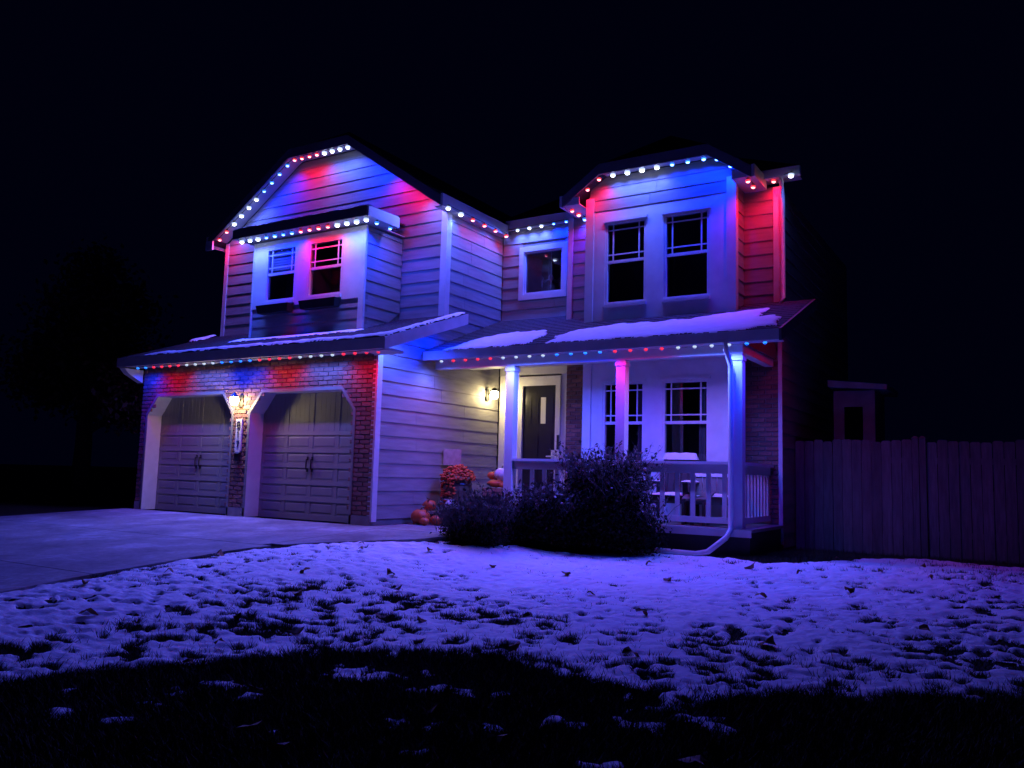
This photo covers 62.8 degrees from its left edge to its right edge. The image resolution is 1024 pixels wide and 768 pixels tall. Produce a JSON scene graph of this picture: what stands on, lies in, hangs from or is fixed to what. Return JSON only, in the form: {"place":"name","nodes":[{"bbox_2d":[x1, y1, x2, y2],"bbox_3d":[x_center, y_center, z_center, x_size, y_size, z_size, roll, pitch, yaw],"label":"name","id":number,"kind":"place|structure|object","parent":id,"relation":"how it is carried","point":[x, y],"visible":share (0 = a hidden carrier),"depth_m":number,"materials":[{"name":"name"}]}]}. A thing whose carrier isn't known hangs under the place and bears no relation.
{"place":"outdoors","nodes":[
{"label":"outdoors","id":0,"kind":"place"},
{"bbox_2d":[0,508,454,601],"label":"driveway","id":1,"kind":"structure","parent":0,"point":[46,548],"depth_m":11.65,"materials":[{"name":"grey concrete"}]},
{"bbox_2d":[411,506,429,524],"bbox_3d":[-1.511,2.166,13.874,0.323,0.310,0.330,2,-6,-3],"label":"pumpkin","id":2,"kind":"object","parent":1,"relation":"on","point":[417,515],"visible":0.81,"depth_m":13.76,"materials":[{"name":"orange food"}]},
{"bbox_2d":[423,498,436,510],"bbox_3d":[-1.381,2.020,14.096,0.235,0.226,0.240,0,-6,14],"label":"pumpkin","id":3,"kind":"object","parent":2,"relation":"on","point":[430,503],"visible":0.76,"depth_m":14.01,"materials":[{"name":"orange food"}]},
{"bbox_2d":[419,516,429,525],"bbox_3d":[-1.421,2.218,13.635,0.166,0.160,0.170,-1,-7,26],"label":"pumpkin","id":4,"kind":"object","parent":1,"relation":"on","point":[424,521],"visible":0.99,"depth_m":13.58,"materials":[{"name":"orange food"}]},
{"bbox_2d":[430,513,442,524],"bbox_3d":[-1.236,2.212,13.746,0.215,0.207,0.220,6,-8,-35],"label":"pumpkin","id":5,"kind":"object","parent":1,"relation":"on","point":[432,522],"visible":0.41,"depth_m":13.67,"materials":[{"name":"orange food"}]},
{"bbox_2d":[0,464,1023,767],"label":"ground","id":6,"kind":"structure","parent":0,"point":[24,490],"depth_m":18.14,"materials":[{"name":"green plant"}]},
{"bbox_2d":[0,232,183,504],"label":"tree","id":7,"kind":"object","parent":6,"relation":"on","point":[85,369],"visible":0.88,"depth_m":20.46,"materials":[{"name":"green plant"}]},
{"bbox_2d":[183,658,192,662],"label":"fallen leaf","id":8,"kind":"object","parent":6,"relation":"on","point":[188,659],"visible":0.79,"depth_m":5.97,"materials":[{"name":"brown plant"}]},
{"bbox_2d":[233,612,240,619],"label":"fallen leaf","id":9,"kind":"object","parent":6,"relation":"on","point":[238,616],"visible":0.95,"depth_m":7.20,"materials":[{"name":"brown plant"}]},
{"bbox_2d":[236,721,260,733],"bbox_3d":[-1.446,1.895,4.634,0.143,0.044,0.077,-18,18,-13],"label":"fallen leaf","id":10,"kind":"object","parent":6,"relation":"on","point":[242,727],"visible":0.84,"depth_m":4.62,"materials":[{"name":"brown plant"}]},
{"bbox_2d":[264,740,288,753],"bbox_3d":[-1.220,1.876,4.354,0.141,0.053,0.099,-1,3,12],"label":"fallen leaf","id":11,"kind":"object","parent":6,"relation":"on","point":[271,745],"visible":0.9,"depth_m":4.33,"materials":[{"name":"black plant"}]},
{"bbox_2d":[424,703,442,714],"bbox_3d":[-0.464,1.915,4.918,0.144,0.044,0.078,-24,-22,-6],"label":"fallen leaf","id":12,"kind":"object","parent":6,"relation":"on","point":[436,708],"visible":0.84,"depth_m":4.92,"materials":[{"name":"brown plant"}]},
{"bbox_2d":[425,478,525,547],"bbox_3d":[-0.539,1.874,11.841,1.484,1.088,1.070,-1,-7,19],"label":"shrub","id":13,"kind":"object","parent":6,"relation":"on","point":[478,524],"visible":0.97,"depth_m":11.66,"materials":[{"name":"green plant"}]},
{"bbox_2d":[117,132,847,557],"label":"house","id":14,"kind":"structure","parent":6,"relation":"on","point":[697,250],"depth_m":14.62,"materials":[{"name":"wood"}]},
{"bbox_2d":[155,396,231,513],"bbox_3d":[-5.926,1.262,15.914,2.542,2.300,0.104,-2,-7,32],"label":"garage door","id":15,"kind":"structure","parent":14,"relation":"in","point":[192,474],"depth_m":15.99,"materials":[{"name":"metal"}]},
{"bbox_2d":[229,392,243,406],"bbox_3d":[-4.894,0.280,14.890,0.176,0.250,0.253,-2,-7,32],"label":"wall lamp","id":16,"kind":"object","parent":14,"relation":"attached to","point":[234,399],"visible":1,"depth_m":14.83,"materials":[{"name":"glass"}]},
{"bbox_2d":[234,452,240,460],"bbox_3d":[-4.871,1.284,14.864,0.110,0.150,0.060,-2,-7,32],"label":"keypad","id":17,"kind":"object","parent":14,"relation":"attached to","point":[236,456],"visible":1,"depth_m":14.85,"materials":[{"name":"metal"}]},
{"bbox_2d":[234,419,242,451],"bbox_3d":[-4.856,0.917,14.911,0.150,0.590,0.042,-2,-7,32],"label":"house number plaque","id":18,"kind":"object","parent":14,"relation":"attached to","point":[238,435],"visible":1,"depth_m":14.90,"materials":[{"name":"metal"}]},
{"bbox_2d":[136,351,379,369],"bbox_3d":[-4.648,-0.407,14.626,6.100,0.064,0.058,-2,-7,32],"label":"light string","id":19,"kind":"object","parent":14,"relation":"attached to","point":[250,360],"visible":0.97,"depth_m":14.54,"materials":[{"name":"multicoloured"}]},
{"bbox_2d":[256,302,293,314],"bbox_3d":[-4.439,-1.403,15.679,0.840,0.150,0.169,-2,-7,32],"label":"window box","id":20,"kind":"object","parent":14,"relation":"attached to","point":[278,308],"visible":1,"depth_m":15.60,"materials":[{"name":"black wood"}]},
{"bbox_2d":[218,145,349,240],"bbox_3d":[-4.729,-3.863,17.168,3.667,1.482,0.099,-2,-7,32],"label":"light string","id":21,"kind":"object","parent":14,"relation":"attached to","point":[294,159],"visible":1,"depth_m":17.21,"materials":[{"name":"white plastic"}]},
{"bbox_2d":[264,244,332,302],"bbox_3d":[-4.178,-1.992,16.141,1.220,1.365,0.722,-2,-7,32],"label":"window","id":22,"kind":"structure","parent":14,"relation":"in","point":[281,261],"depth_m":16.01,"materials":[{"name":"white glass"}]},
{"bbox_2d":[258,392,352,522],"bbox_3d":[-3.454,1.167,14.396,2.542,2.300,0.104,-2,-7,32],"label":"garage door","id":23,"kind":"structure","parent":14,"relation":"in","point":[305,464],"depth_m":14.44,"materials":[{"name":"metal"}]},
{"bbox_2d":[239,217,391,243],"bbox_3d":[-3.684,-2.760,15.530,3.270,0.104,0.676,-2,-7,32],"label":"light string","id":24,"kind":"object","parent":14,"relation":"attached to","point":[318,227],"visible":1,"depth_m":15.04,"materials":[{"name":"white plastic"}]},
{"bbox_2d":[298,297,340,310],"bbox_3d":[-3.464,-1.441,15.080,0.890,0.150,0.169,-2,-7,32],"label":"window box","id":25,"kind":"object","parent":14,"relation":"attached to","point":[321,303],"visible":1,"depth_m":15.00,"materials":[{"name":"black wood"}]},
{"bbox_2d":[307,236,343,296],"bbox_3d":[-3.203,-2.030,15.542,1.270,1.365,0.722,-2,-7,32],"label":"window","id":26,"kind":"structure","parent":14,"relation":"in","point":[337,243],"depth_m":15.46,"materials":[{"name":"white glass"}]},
{"bbox_2d":[443,449,460,477],"bbox_3d":[-1.067,1.689,14.786,0.320,1.080,0.032,4,-7,-20],"label":"board sign","id":27,"kind":"object","parent":14,"relation":"on","point":[451,457],"visible":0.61,"depth_m":14.81,"materials":[{"name":"white wood"}]},
{"bbox_2d":[440,464,475,508],"bbox_3d":[-0.940,1.785,14.442,0.672,0.820,0.616,-2,-7,32],"label":"flower barrel","id":28,"kind":"object","parent":14,"relation":"on","point":[449,485],"visible":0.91,"depth_m":14.25,"materials":[{"name":"orange plant"}]},
{"bbox_2d":[446,205,507,237],"bbox_3d":[-0.626,-3.033,15.739,0.106,0.104,2.030,-2,-7,32],"label":"light string","id":29,"kind":"object","parent":14,"relation":"attached to","point":[460,213],"visible":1,"depth_m":15.56,"materials":[{"name":"white"}]},
{"bbox_2d":[486,387,498,400],"bbox_3d":[-0.368,0.189,16.041,0.253,0.250,0.176,-2,-7,32],"label":"wall lamp","id":30,"kind":"object","parent":14,"relation":"attached to","point":[494,391],"visible":1,"depth_m":15.99,"materials":[{"name":"glass"}]},
{"bbox_2d":[522,385,558,499],"bbox_3d":[0.541,1.184,15.875,0.822,2.327,0.112,-2,-7,32],"label":"front door","id":31,"kind":"structure","parent":14,"relation":"in","point":[539,401],"depth_m":15.95,"materials":[{"name":"black wood"}]},
{"bbox_2d":[509,217,575,231],"bbox_3d":[0.567,-3.061,16.214,1.686,0.113,0.074,-2,-7,32],"label":"light string","id":32,"kind":"object","parent":14,"relation":"attached to","point":[540,225],"visible":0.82,"depth_m":16.20,"materials":[{"name":"white plastic"}]},
{"bbox_2d":[524,247,562,294],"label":"window","id":33,"kind":"structure","parent":14,"relation":"in","point":[537,264],"depth_m":17.28,"materials":[{"name":"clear glass"}]},
{"bbox_2d":[541,252,560,288],"bbox_3d":[0.786,-2.340,16.828,0.444,0.810,0.385,-2,-7,32],"label":"chandelier","id":34,"kind":"object","parent":14,"relation":"hanging from","point":[550,278],"visible":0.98,"depth_m":16.78,"materials":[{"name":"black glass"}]},
{"bbox_2d":[570,209,585,220],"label":"light string","id":35,"kind":"object","parent":14,"relation":"attached to","point":[578,214],"visible":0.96,"depth_m":15.07,"materials":[{"name":"red"}]},
{"bbox_2d":[440,341,766,362],"bbox_3d":[1.126,-0.480,12.895,5.530,0.064,0.058,-2,-7,32],"label":"light string","id":36,"kind":"object","parent":14,"relation":"attached to","point":[614,351],"visible":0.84,"depth_m":12.75,"materials":[{"name":"multicoloured"}]},
{"bbox_2d":[630,430,637,459],"bbox_3d":[2.289,1.180,14.331,0.400,1.180,0.400,-2,-7,32],"label":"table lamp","id":37,"kind":"object","parent":14,"relation":"in","point":[636,452],"visible":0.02,"depth_m":14.23,"materials":[{"name":"black"}]},
{"bbox_2d":[585,156,731,190],"bbox_3d":[2.393,-3.527,13.972,2.600,0.285,0.100,-2,-7,32],"label":"light string","id":38,"kind":"object","parent":14,"relation":"attached to","point":[642,169],"visible":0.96,"depth_m":14.08,"materials":[{"name":"white plastic"}]},
{"bbox_2d":[644,452,698,523],"bbox_3d":[2.486,1.589,12.963,0.740,1.084,0.760,-2,-7,32],"label":"porch chair","id":39,"kind":"object","parent":14,"relation":"on","point":[670,484],"visible":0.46,"depth_m":13.13,"materials":[{"name":"white wood"}]},
{"bbox_2d":[680,491,714,525],"bbox_3d":[2.724,1.827,12.342,0.440,0.490,0.270,-2,-7,32],"label":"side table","id":40,"kind":"object","parent":14,"relation":"on","point":[697,499],"visible":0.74,"depth_m":12.33,"materials":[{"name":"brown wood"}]},
{"bbox_2d":[688,473,727,524],"bbox_3d":[3.023,1.694,12.592,0.740,0.824,0.760,0,-6,14],"label":"porch chair","id":41,"kind":"object","parent":14,"relation":"on","point":[716,487],"visible":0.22,"depth_m":12.82,"materials":[{"name":"white wood"}]},
{"bbox_2d":[745,171,793,188],"bbox_3d":[4.019,-3.214,13.351,0.790,0.224,0.500,2,-6,-4],"label":"light string","id":42,"kind":"object","parent":14,"relation":"attached to","point":[790,175],"visible":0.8,"depth_m":13.17,"materials":[{"name":"red"}]},
{"bbox_2d":[487,733,507,742],"bbox_3d":[-0.076,1.888,4.484,0.121,0.046,0.085,-9,-7,29],"label":"fallen leaf","id":43,"kind":"object","parent":6,"relation":"on","point":[498,737],"visible":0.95,"depth_m":4.47,"materials":[{"name":"black plant"}]},
{"bbox_2d":[0,540,1023,767],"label":"snow","id":44,"kind":"structure","parent":6,"relation":"on","point":[712,599],"depth_m":7.70,"materials":[{"name":"white snow"}]},
{"bbox_2d":[78,608,97,614],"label":"fallen leaf","id":45,"kind":"object","parent":44,"relation":"on","point":[91,610],"visible":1,"depth_m":6.98,"materials":[{"name":"brown plant"}]},
{"bbox_2d":[215,549,224,555],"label":"fallen leaf","id":46,"kind":"object","parent":44,"relation":"on","point":[220,552],"visible":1,"depth_m":9.92,"materials":[{"name":"brown plant"}]},
{"bbox_2d":[287,627,303,633],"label":"fallen leaf","id":47,"kind":"object","parent":44,"relation":"on","point":[297,631],"visible":1,"depth_m":6.84,"materials":[{"name":"brown plant"}]},
{"bbox_2d":[292,589,302,595],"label":"fallen leaf","id":48,"kind":"object","parent":44,"relation":"on","point":[297,592],"visible":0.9,"depth_m":8.15,"materials":[{"name":"brown plant"}]},
{"bbox_2d":[387,568,394,574],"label":"fallen leaf","id":49,"kind":"object","parent":44,"relation":"on","point":[389,571],"visible":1,"depth_m":9.37,"materials":[{"name":"brown plant"}]},
{"bbox_2d":[413,638,424,643],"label":"fallen leaf","id":50,"kind":"object","parent":44,"relation":"on","point":[416,641],"visible":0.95,"depth_m":6.61,"materials":[{"name":"brown plant"}]},
{"bbox_2d":[417,615,426,622],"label":"fallen leaf","id":51,"kind":"object","parent":44,"relation":"on","point":[420,619],"visible":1,"depth_m":7.33,"materials":[{"name":"brown plant"}]},
{"bbox_2d":[509,641,520,651],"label":"fallen leaf","id":52,"kind":"object","parent":44,"relation":"on","point":[515,646],"visible":1,"depth_m":6.41,"materials":[{"name":"brown plant"}]},
{"bbox_2d":[523,612,534,618],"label":"fallen leaf","id":53,"kind":"object","parent":44,"relation":"on","point":[527,614],"visible":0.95,"depth_m":7.49,"materials":[{"name":"brown plant"}]},
{"bbox_2d":[622,646,638,656],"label":"fallen leaf","id":54,"kind":"object","parent":44,"relation":"on","point":[627,650],"visible":0.9,"depth_m":6.21,"materials":[{"name":"brown plant"}]},
{"bbox_2d":[635,608,647,614],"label":"fallen leaf","id":55,"kind":"object","parent":44,"relation":"on","point":[640,609],"visible":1,"depth_m":7.70,"materials":[{"name":"brown plant"}]},
{"bbox_2d":[744,562,754,568],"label":"fallen leaf","id":56,"kind":"object","parent":44,"relation":"on","point":[750,566],"visible":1,"depth_m":10.39,"materials":[{"name":"brown plant"}]},
{"bbox_2d":[755,592,766,597],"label":"fallen leaf","id":57,"kind":"object","parent":44,"relation":"on","point":[763,594],"visible":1,"depth_m":8.54,"materials":[{"name":"brown plant"}]},
{"bbox_2d":[757,635,775,645],"bbox_3d":[1.981,2.015,6.541,0.102,0.058,0.188,17,-40,-32],"label":"fallen leaf","id":58,"kind":"object","parent":44,"relation":"on","point":[769,640],"visible":1,"depth_m":6.53,"materials":[{"name":"brown plant"}]},
{"bbox_2d":[844,586,854,592],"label":"fallen leaf","id":59,"kind":"object","parent":44,"relation":"on","point":[851,590],"visible":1,"depth_m":8.80,"materials":[{"name":"brown plant"}]},
{"bbox_2d":[919,624,929,630],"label":"fallen leaf","id":60,"kind":"object","parent":44,"relation":"on","point":[923,627],"visible":1,"depth_m":7.03,"materials":[{"name":"brown plant"}]},
{"bbox_2d":[490,478,592,551],"bbox_3d":[0.380,1.937,12.125,1.676,1.180,1.060,-2,-7,32],"label":"shrub","id":61,"kind":"object","parent":6,"relation":"on","point":[537,523],"visible":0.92,"depth_m":11.92,"materials":[{"name":"green plant"}]},
{"bbox_2d":[525,440,689,555],"bbox_3d":[1.344,1.691,12.032,2.467,1.835,1.404,-2,-7,32],"label":"shrub","id":62,"kind":"object","parent":6,"relation":"on","point":[614,492],"visible":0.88,"depth_m":11.81,"materials":[{"name":"green plant"}]},
{"bbox_2d":[677,755,708,767],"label":"fallen leaf","id":63,"kind":"object","parent":6,"relation":"on","point":[698,758],"visible":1,"depth_m":4.15,"materials":[{"name":"plant"}]},
{"bbox_2d":[795,436,1023,563],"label":"fence","id":64,"kind":"object","parent":6,"relation":"on","point":[827,490],"visible":0.86,"depth_m":12.76,"materials":[{"name":"brown wood"}]},
{"bbox_2d":[0,0,1023,491],"label":"sky","id":65,"kind":"structure","parent":0,"point":[143,124],"materials":[{"name":"black"}]},
{"bbox_2d":[828,380,897,548],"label":"shed","id":66,"kind":"structure","parent":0,"point":[859,413],"depth_m":14.57,"materials":[{"name":"brown wood"}]},
{"bbox_3d":[-0.297,2.162,14.744,0.400,0.172,0.340,-1,-7,23],"label":"crate","id":67,"kind":"object","parent":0,"visible":0},
{"bbox_2d":[483,488,502,495],"bbox_3d":[-0.280,1.951,14.784,0.380,0.232,0.320,-1,-7,23],"label":"crate","id":68,"kind":"object","parent":67,"relation":"on","point":[495,489],"visible":0.25,"depth_m":14.64,"materials":[{"name":"brown wood"}]},
{"bbox_2d":[488,476,502,486],"bbox_3d":[-0.262,1.724,14.789,0.342,0.196,0.350,-1,-7,23],"label":"pumpkin","id":69,"kind":"object","parent":68,"relation":"on","point":[494,483],"visible":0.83,"depth_m":14.67,"materials":[{"name":"orange food"}]},
{"bbox_2d":[487,470,494,479],"bbox_3d":[-0.348,1.616,14.962,0.190,0.173,0.186,1,-6,5],"label":"pumpkin","id":70,"kind":"object","parent":69,"relation":"on","point":[490,475],"visible":0.81,"depth_m":14.90,"materials":[{"name":"orange food"}]},
{"bbox_2d":[494,465,503,479],"bbox_3d":[-0.179,1.560,14.782,0.270,0.254,0.264,-3,-8,34],"label":"pumpkin","id":71,"kind":"object","parent":69,"relation":"on","point":[498,473],"visible":0.7,"depth_m":14.69,"materials":[{"name":"white food"}]}
]}

